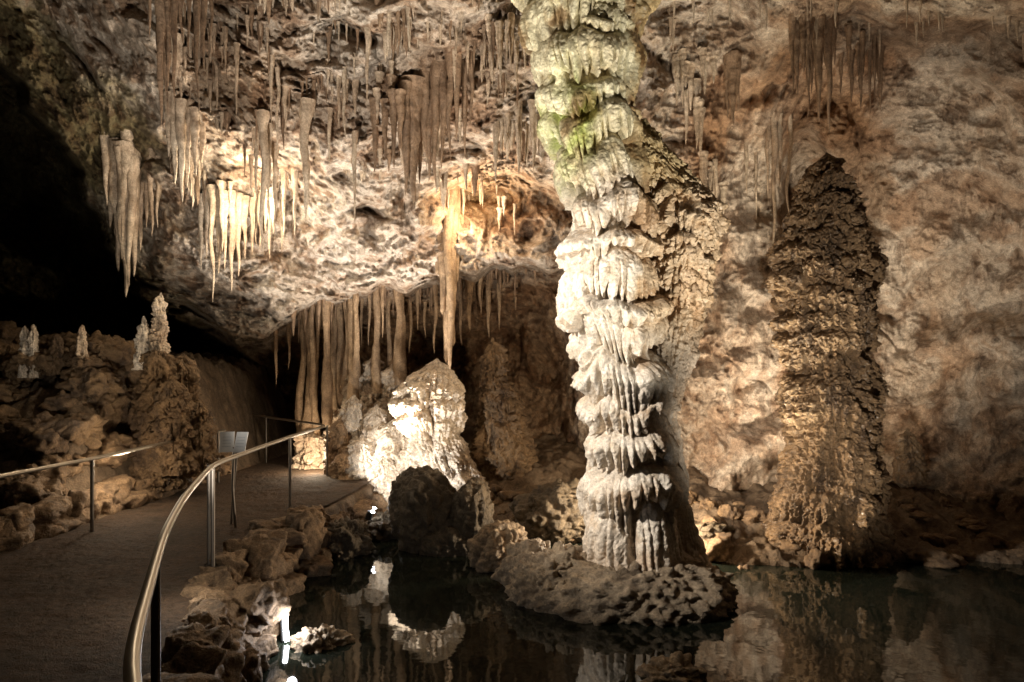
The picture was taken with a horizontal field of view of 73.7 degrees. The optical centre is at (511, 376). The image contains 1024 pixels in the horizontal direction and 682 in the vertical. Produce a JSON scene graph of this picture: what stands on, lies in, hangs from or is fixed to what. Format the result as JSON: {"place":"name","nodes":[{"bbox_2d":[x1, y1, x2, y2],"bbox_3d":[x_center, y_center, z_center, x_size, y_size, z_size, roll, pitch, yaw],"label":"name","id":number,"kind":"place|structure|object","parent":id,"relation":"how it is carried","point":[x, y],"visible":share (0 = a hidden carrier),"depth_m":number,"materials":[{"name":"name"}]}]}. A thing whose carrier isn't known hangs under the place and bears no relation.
{"place":"outdoors","nodes":[
{"label":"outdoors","id":0,"kind":"place"},
{"bbox_2d":[0,452,370,681],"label":"path","id":1,"kind":"structure","parent":0,"point":[68,601],"depth_m":6.62,"materials":[{"name":"concrete"}]},
{"bbox_2d":[123,413,328,681],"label":"handrail","id":2,"kind":"object","parent":1,"relation":"on","point":[150,592],"visible":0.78,"depth_m":3.21,"materials":[{"name":"silver metal"}]},
{"bbox_2d":[219,432,248,527],"bbox_3d":[-3.453,1.310,8.577,0.367,1.229,0.335,0,0,7],"label":"information sign","id":3,"kind":"object","parent":1,"relation":"on","point":[226,442],"visible":0.94,"depth_m":8.50,"materials":[{"name":"white metal"}]},
{"bbox_2d":[291,358,397,469],"bbox_3d":[-3.177,0.991,14.403,3.145,2.858,1.431,0,0,0],"label":"recess flowstone","id":4,"kind":"object","parent":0,"point":[308,448],"visible":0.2,"depth_m":14.08,"materials":[{"name":"beige stone"}]},
{"bbox_2d":[0,0,1023,519],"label":"cave wall","id":5,"kind":"structure","parent":0,"point":[932,152],"depth_m":11.40,"materials":[{"name":"stone"}]},
{"bbox_2d":[99,129,161,295],"bbox_3d":[-6.754,-2.858,12.105,1.003,2.943,0.643,0,0,-27],"label":"stalactite cluster","id":6,"kind":"object","parent":5,"relation":"hanging from","point":[128,193],"visible":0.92,"depth_m":11.94,"materials":[{"name":"stone"}]},
{"bbox_2d":[147,0,213,123],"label":"stalactite cluster","id":7,"kind":"object","parent":5,"relation":"hanging from","point":[167,12],"visible":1,"depth_m":7.57,"materials":[{"name":"stone"}]},
{"bbox_2d":[163,90,206,202],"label":"stalactite cluster","id":8,"kind":"object","parent":5,"relation":"hanging from","point":[185,126],"visible":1,"depth_m":9.95,"materials":[{"name":"stone"}]},
{"bbox_2d":[198,180,283,300],"bbox_3d":[-4.741,-2.279,11.617,1.643,2.078,0.650,0,0,8],"label":"stalactite cluster","id":9,"kind":"object","parent":5,"relation":"hanging from","point":[220,203],"visible":0.88,"depth_m":11.55,"materials":[{"name":"stone"}]},
{"bbox_2d":[233,26,370,254],"bbox_3d":[-2.841,-3.130,10.065,1.976,2.898,2.390,0,0,0],"label":"stalactite cluster","id":10,"kind":"object","parent":5,"relation":"hanging from","point":[265,127],"visible":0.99,"depth_m":9.64,"materials":[{"name":"stone"}]},
{"bbox_2d":[165,0,523,210],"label":"stalactite fringe","id":11,"kind":"object","parent":5,"relation":"attached to","point":[182,49],"visible":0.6,"depth_m":9.47,"materials":[{"name":"stone"}]},
{"bbox_2d":[273,271,517,435],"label":"recess columns","id":12,"kind":"structure","parent":5,"relation":"hanging from","point":[341,365],"depth_m":14.09,"materials":[{"name":"beige stone"}]},
{"bbox_2d":[290,268,550,341],"bbox_3d":[-1.979,-1.703,14.112,5.640,2.050,1.180,0,0,0],"label":"stalactite fringe","id":13,"kind":"object","parent":5,"relation":"hanging from","point":[318,305],"visible":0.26,"depth_m":14.08,"materials":[{"name":"stone"}]},
{"bbox_2d":[369,50,474,207],"bbox_3d":[-1.244,-3.445,9.394,1.516,2.276,0.670,0,0,0],"label":"stalactite cluster","id":14,"kind":"object","parent":5,"relation":"hanging from","point":[421,102],"visible":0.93,"depth_m":9.30,"materials":[{"name":"stone"}]},
{"bbox_2d":[435,186,464,368],"bbox_3d":[-1.183,-1.863,12.351,0.662,3.502,0.537,0,0,0],"label":"stalactite","id":15,"kind":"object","parent":5,"relation":"hanging from","point":[447,267],"depth_m":12.20,"materials":[{"name":"stone"}]},
{"bbox_2d":[441,173,516,234],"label":"stalactite cluster","id":16,"kind":"object","parent":5,"relation":"hanging from","point":[498,208],"visible":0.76,"depth_m":12.32,"materials":[{"name":"stone"}]},
{"bbox_2d":[484,12,549,181],"bbox_3d":[0.006,-3.759,9.653,0.884,1.872,1.976,0,0,21],"label":"stalactite cluster","id":17,"kind":"object","parent":5,"relation":"hanging from","point":[512,45],"visible":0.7,"depth_m":9.93,"materials":[{"name":"stone"}]},
{"bbox_2d":[671,46,727,214],"bbox_3d":[3.227,-3.615,10.906,1.516,2.836,0.764,0,0,-44],"label":"stalactite cluster","id":18,"kind":"object","parent":5,"relation":"hanging from","point":[683,69],"visible":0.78,"depth_m":10.70,"materials":[{"name":"stone"}]},
{"bbox_2d":[744,113,792,243],"bbox_3d":[4.184,-3.068,11.187,0.727,2.505,0.384,0,0,39],"label":"stalactite cluster","id":19,"kind":"object","parent":5,"relation":"hanging from","point":[776,127],"visible":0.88,"depth_m":11.06,"materials":[{"name":"stone"}]},
{"bbox_2d":[723,10,885,131],"bbox_3d":[4.263,-4.198,9.679,2.322,1.674,1.205,0,0,8],"label":"stalactite cluster","id":20,"kind":"object","parent":5,"relation":"hanging from","point":[802,30],"visible":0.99,"depth_m":9.58,"materials":[{"name":"stone"}]},
{"bbox_2d":[667,0,1023,62],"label":"stalactite fringe","id":21,"kind":"object","parent":5,"relation":"hanging from","point":[672,23],"visible":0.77,"depth_m":9.21,"materials":[{"name":"stone"}]},
{"bbox_2d":[0,348,1023,580],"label":"ground","id":22,"kind":"structure","parent":0,"point":[236,393],"depth_m":11.15,"materials":[{"name":"brown stone"}]},
{"bbox_2d":[1,349,43,378],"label":"ledge rock","id":23,"kind":"object","parent":22,"relation":"on","point":[15,361],"visible":0.61,"depth_m":10.52,"materials":[{"name":"brown stone"}]},
{"bbox_2d":[27,324,38,377],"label":"spire","id":24,"kind":"structure","parent":23,"relation":"on","point":[33,342],"depth_m":10.56,"materials":[{"name":"beige stone"}]},
{"bbox_2d":[34,348,56,375],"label":"ledge rock","id":25,"kind":"object","parent":22,"relation":"on","point":[43,364],"visible":0.5,"depth_m":10.56,"materials":[{"name":"brown stone"}]},
{"bbox_2d":[48,347,68,376],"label":"ledge rock","id":26,"kind":"object","parent":22,"relation":"on","point":[59,367],"visible":0.19,"depth_m":10.61,"materials":[{"name":"brown stone"}]},
{"bbox_2d":[46,334,63,374],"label":"spire","id":27,"kind":"structure","parent":26,"relation":"on","point":[56,349],"depth_m":10.62,"materials":[{"name":"brown stone"}]},
{"bbox_2d":[0,320,206,549],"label":"rock mound","id":28,"kind":"object","parent":22,"relation":"on","point":[46,433],"visible":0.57,"depth_m":9.93,"materials":[{"name":"brown stone"}]},
{"bbox_2d":[2,343,14,379],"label":"spire","id":29,"kind":"structure","parent":28,"relation":"on","point":[6,374],"depth_m":10.74,"materials":[{"name":"brown stone"}]},
{"bbox_2d":[0,347,19,372],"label":"ledge rock","id":30,"kind":"object","parent":28,"relation":"on","point":[3,357],"visible":0.2,"depth_m":10.72,"materials":[{"name":"brown stone"}]},
{"bbox_2d":[17,326,28,377],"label":"spire","id":31,"kind":"structure","parent":28,"relation":"on","point":[23,344],"depth_m":10.55,"materials":[{"name":"beige stone"}]},
{"bbox_2d":[62,350,111,371],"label":"ledge rock","id":32,"kind":"object","parent":28,"relation":"on","point":[71,358],"visible":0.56,"depth_m":10.56,"materials":[{"name":"brown stone"}]},
{"bbox_2d":[75,325,88,363],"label":"spire","id":33,"kind":"structure","parent":32,"relation":"on","point":[81,343],"depth_m":10.55,"materials":[{"name":"stone"}]},
{"bbox_2d":[97,346,105,367],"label":"spire","id":34,"kind":"structure","parent":28,"relation":"on","point":[101,354],"depth_m":10.67,"materials":[{"name":"brown stone"}]},
{"bbox_2d":[0,429,225,531],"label":"handrail","id":35,"kind":"object","parent":22,"relation":"on","point":[39,468],"visible":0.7,"depth_m":8.32,"materials":[{"name":"silver metal"}]},
{"bbox_2d":[0,452,231,551],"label":"stone retaining wall","id":36,"kind":"structure","parent":22,"relation":"on","point":[50,516],"depth_m":8.73,"materials":[{"name":"brown stone"}]},
{"bbox_2d":[127,350,192,491],"bbox_3d":[-5.555,0.650,10.795,0.958,2.296,0.928,0,0,0],"label":"rock formation","id":37,"kind":"object","parent":36,"relation":"on","point":[159,368],"visible":0.49,"depth_m":10.52,"materials":[{"name":"brown stone"}]},
{"bbox_2d":[131,316,149,369],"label":"spire","id":38,"kind":"structure","parent":37,"relation":"on","point":[141,342],"depth_m":10.64,"materials":[{"name":"beige stone"}]},
{"bbox_2d":[148,293,170,352],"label":"spire","id":39,"kind":"structure","parent":37,"relation":"on","point":[158,335],"depth_m":10.72,"materials":[{"name":"stone"}]},
{"bbox_2d":[144,377,200,476],"bbox_3d":[-5.256,0.774,10.592,0.715,1.509,0.762,0,0,0],"label":"rock formation","id":40,"kind":"object","parent":36,"relation":"on","point":[171,409],"visible":0.98,"depth_m":10.40,"materials":[{"name":"brown stone"}]},
{"bbox_2d":[174,354,201,476],"bbox_3d":[-5.270,0.614,11.000,0.727,1.944,0.687,0,0,0],"label":"rock formation","id":41,"kind":"object","parent":36,"relation":"on","point":[188,372],"visible":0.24,"depth_m":10.88,"materials":[{"name":"brown stone"}]},
{"bbox_2d":[187,400,224,476],"bbox_3d":[-4.998,0.984,10.987,0.619,1.209,0.675,0,0,0],"label":"rock formation","id":42,"kind":"object","parent":22,"relation":"on","point":[205,427],"visible":0.65,"depth_m":10.84,"materials":[{"name":"brown stone"}]},
{"bbox_2d":[142,492,387,681],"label":"stone retaining wall","id":43,"kind":"structure","parent":22,"relation":"on","point":[229,630],"depth_m":6.15,"materials":[{"name":"brown stone"}]},
{"bbox_2d":[326,515,375,559],"bbox_3d":[-2.291,2.380,9.588,0.757,0.790,0.785,0,0,0],"label":"boulder","id":44,"kind":"object","parent":22,"relation":"on","point":[350,538],"visible":0.77,"depth_m":9.37,"materials":[{"name":"stone"}]},
{"bbox_2d":[322,395,496,509],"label":"flowstone slope","id":45,"kind":"structure","parent":22,"relation":"on","point":[364,442],"depth_m":12.68,"materials":[{"name":"stone"}]},
{"bbox_2d":[388,358,477,490],"bbox_3d":[-1.192,1.157,12.487,2.090,2.967,1.690,0,0,-19],"label":"draped stalagmite","id":46,"kind":"object","parent":45,"relation":"on","point":[426,404],"visible":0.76,"depth_m":12.16,"materials":[{"name":"white stone"}]},
{"bbox_2d":[469,337,538,481],"bbox_3d":[-0.198,1.056,13.438,1.808,3.631,1.724,0,0,31],"label":"popcorn stalagmite","id":47,"kind":"object","parent":22,"relation":"on","point":[503,445],"visible":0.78,"depth_m":13.01,"materials":[{"name":"brown stone"}]},
{"bbox_2d":[508,477,585,544],"bbox_3d":[0.766,2.087,10.398,1.508,1.062,1.146,0,0,-11],"label":"boulder","id":48,"kind":"object","parent":22,"relation":"on","point":[551,513],"visible":0.64,"depth_m":10.02,"materials":[{"name":"stone"}]},
{"bbox_2d":[695,520,735,538],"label":"boulder","id":49,"kind":"object","parent":22,"relation":"on","point":[707,530],"visible":0.13,"depth_m":9.68,"materials":[{"name":"stone"}]},
{"bbox_2d":[488,484,1023,569],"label":"rubble rocks","id":50,"kind":"object","parent":22,"relation":"on","point":[719,546],"visible":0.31,"depth_m":9.62,"materials":[{"name":"brown stone"}]},
{"bbox_2d":[891,427,927,484],"bbox_3d":[6.184,1.224,10.606,0.509,0.857,0.523,0,0,0],"label":"stalagmite","id":51,"kind":"object","parent":50,"relation":"on","point":[908,463],"visible":1,"depth_m":10.47,"materials":[{"name":"stone"}]},
{"bbox_2d":[761,153,897,568],"bbox_3d":[4.532,-0.169,9.715,1.863,6.013,1.910,0,0,0],"label":"tall stalagmite","id":52,"kind":"object","parent":22,"relation":"on","point":[828,264],"visible":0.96,"depth_m":9.23,"materials":[{"name":"stone"}]},
{"bbox_2d":[262,539,1023,681],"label":"water","id":53,"kind":"structure","parent":0,"point":[396,612],"depth_m":6.71,"materials":[{"name":"black liquid"}]},
{"bbox_2d":[280,617,288,641],"bbox_3d":[-2.153,2.345,6.468,0.077,0.311,0.258,0,0,-27],"label":"tube lamp","id":54,"kind":"object","parent":53,"relation":"on","point":[284,629],"visible":0.5,"depth_m":6.42,"materials":[{"name":"white"}]},
{"bbox_2d":[289,623,355,653],"bbox_3d":[-1.791,2.540,6.350,0.643,0.456,0.476,0,0,0],"label":"boulder","id":55,"kind":"object","parent":53,"relation":"in","point":[306,639],"visible":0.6,"depth_m":6.27,"materials":[{"name":"beige stone"}]},
{"bbox_2d":[365,510,396,541],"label":"boulder","id":56,"kind":"object","parent":53,"relation":"in","point":[380,528],"visible":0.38,"depth_m":10.35,"materials":[{"name":"stone"}]},
{"bbox_2d":[365,507,375,519],"bbox_3d":[-2.154,2.093,10.400,0.175,0.208,0.100,0,0,0],"label":"floodlight","id":57,"kind":"object","parent":56,"relation":"on","point":[369,514],"visible":1,"depth_m":10.37,"materials":[{"name":"black"}]},
{"bbox_2d":[387,465,455,553],"bbox_3d":[-1.273,2.008,9.876,0.963,1.426,0.894,0,0,-30],"label":"boulder","id":58,"kind":"object","parent":53,"relation":"in","point":[420,499],"visible":0.73,"depth_m":9.59,"materials":[{"name":"stone"}]},
{"bbox_2d":[418,519,468,556],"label":"boulder","id":59,"kind":"object","parent":53,"relation":"in","point":[446,540],"visible":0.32,"depth_m":9.43,"materials":[{"name":"stone"}]},
{"bbox_2d":[449,477,494,538],"bbox_3d":[-0.584,2.104,9.709,0.686,1.295,0.685,0,0,0],"label":"boulder","id":60,"kind":"object","parent":53,"relation":"in","point":[471,513],"visible":0.63,"depth_m":9.50,"materials":[{"name":"stone"}]},
{"bbox_2d":[467,519,527,572],"bbox_3d":[-0.140,2.291,8.955,0.909,0.748,0.721,0,0,0],"label":"boulder","id":61,"kind":"object","parent":53,"relation":"in","point":[486,547],"visible":0.58,"depth_m":8.79,"materials":[{"name":"brown stone"}]},
{"bbox_2d":[490,538,550,586],"bbox_3d":[0.238,2.330,8.148,0.757,0.801,0.679,0,0,37],"label":"boulder","id":62,"kind":"object","parent":53,"relation":"in","point":[514,552],"visible":0.24,"depth_m":8.07,"materials":[{"name":"brown stone"}]},
{"bbox_2d":[504,541,586,609],"bbox_3d":[0.520,2.402,7.718,1.214,1.022,1.018,0,0,0],"label":"boulder","id":63,"kind":"object","parent":53,"relation":"in","point":[528,573],"visible":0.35,"depth_m":7.50,"materials":[{"name":"brown stone"}]},
{"bbox_2d":[527,557,738,627],"bbox_3d":[1.299,2.520,7.831,2.624,1.127,2.141,0,0,0],"label":"rock island","id":64,"kind":"object","parent":53,"relation":"in","point":[689,591],"visible":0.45,"depth_m":7.06,"materials":[{"name":"brown stone"}]},
{"bbox_2d":[514,0,693,572],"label":"limestone column","id":65,"kind":"object","parent":64,"relation":"on","point":[614,308],"visible":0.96,"depth_m":7.45,"materials":[{"name":"white stone"}]},
{"bbox_2d":[511,0,660,38],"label":"crown","id":66,"kind":"object","parent":65,"relation":"attached to","point":[637,11],"visible":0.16,"depth_m":7.44},
{"bbox_2d":[640,118,730,411],"bbox_3d":[1.934,-1.290,7.940,1.007,3.407,1.022,0,0,44],"label":"side growth","id":67,"kind":"object","parent":65,"relation":"attached to","point":[694,224],"visible":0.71,"depth_m":7.70,"materials":[{"name":"beige stone"}]},
{"bbox_2d":[670,411,711,564],"bbox_3d":[2.072,1.389,8.000,0.767,2.003,0.720,0,0,0],"label":"stalagmite","id":68,"kind":"object","parent":64,"relation":"on","point":[693,545],"visible":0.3,"depth_m":7.87,"materials":[{"name":"brown stone"}]},
{"bbox_2d":[635,651,706,681],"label":"boulder","id":69,"kind":"object","parent":53,"relation":"in","point":[676,666],"visible":0.93,"depth_m":5.67,"materials":[{"name":"brown stone"}]}
]}

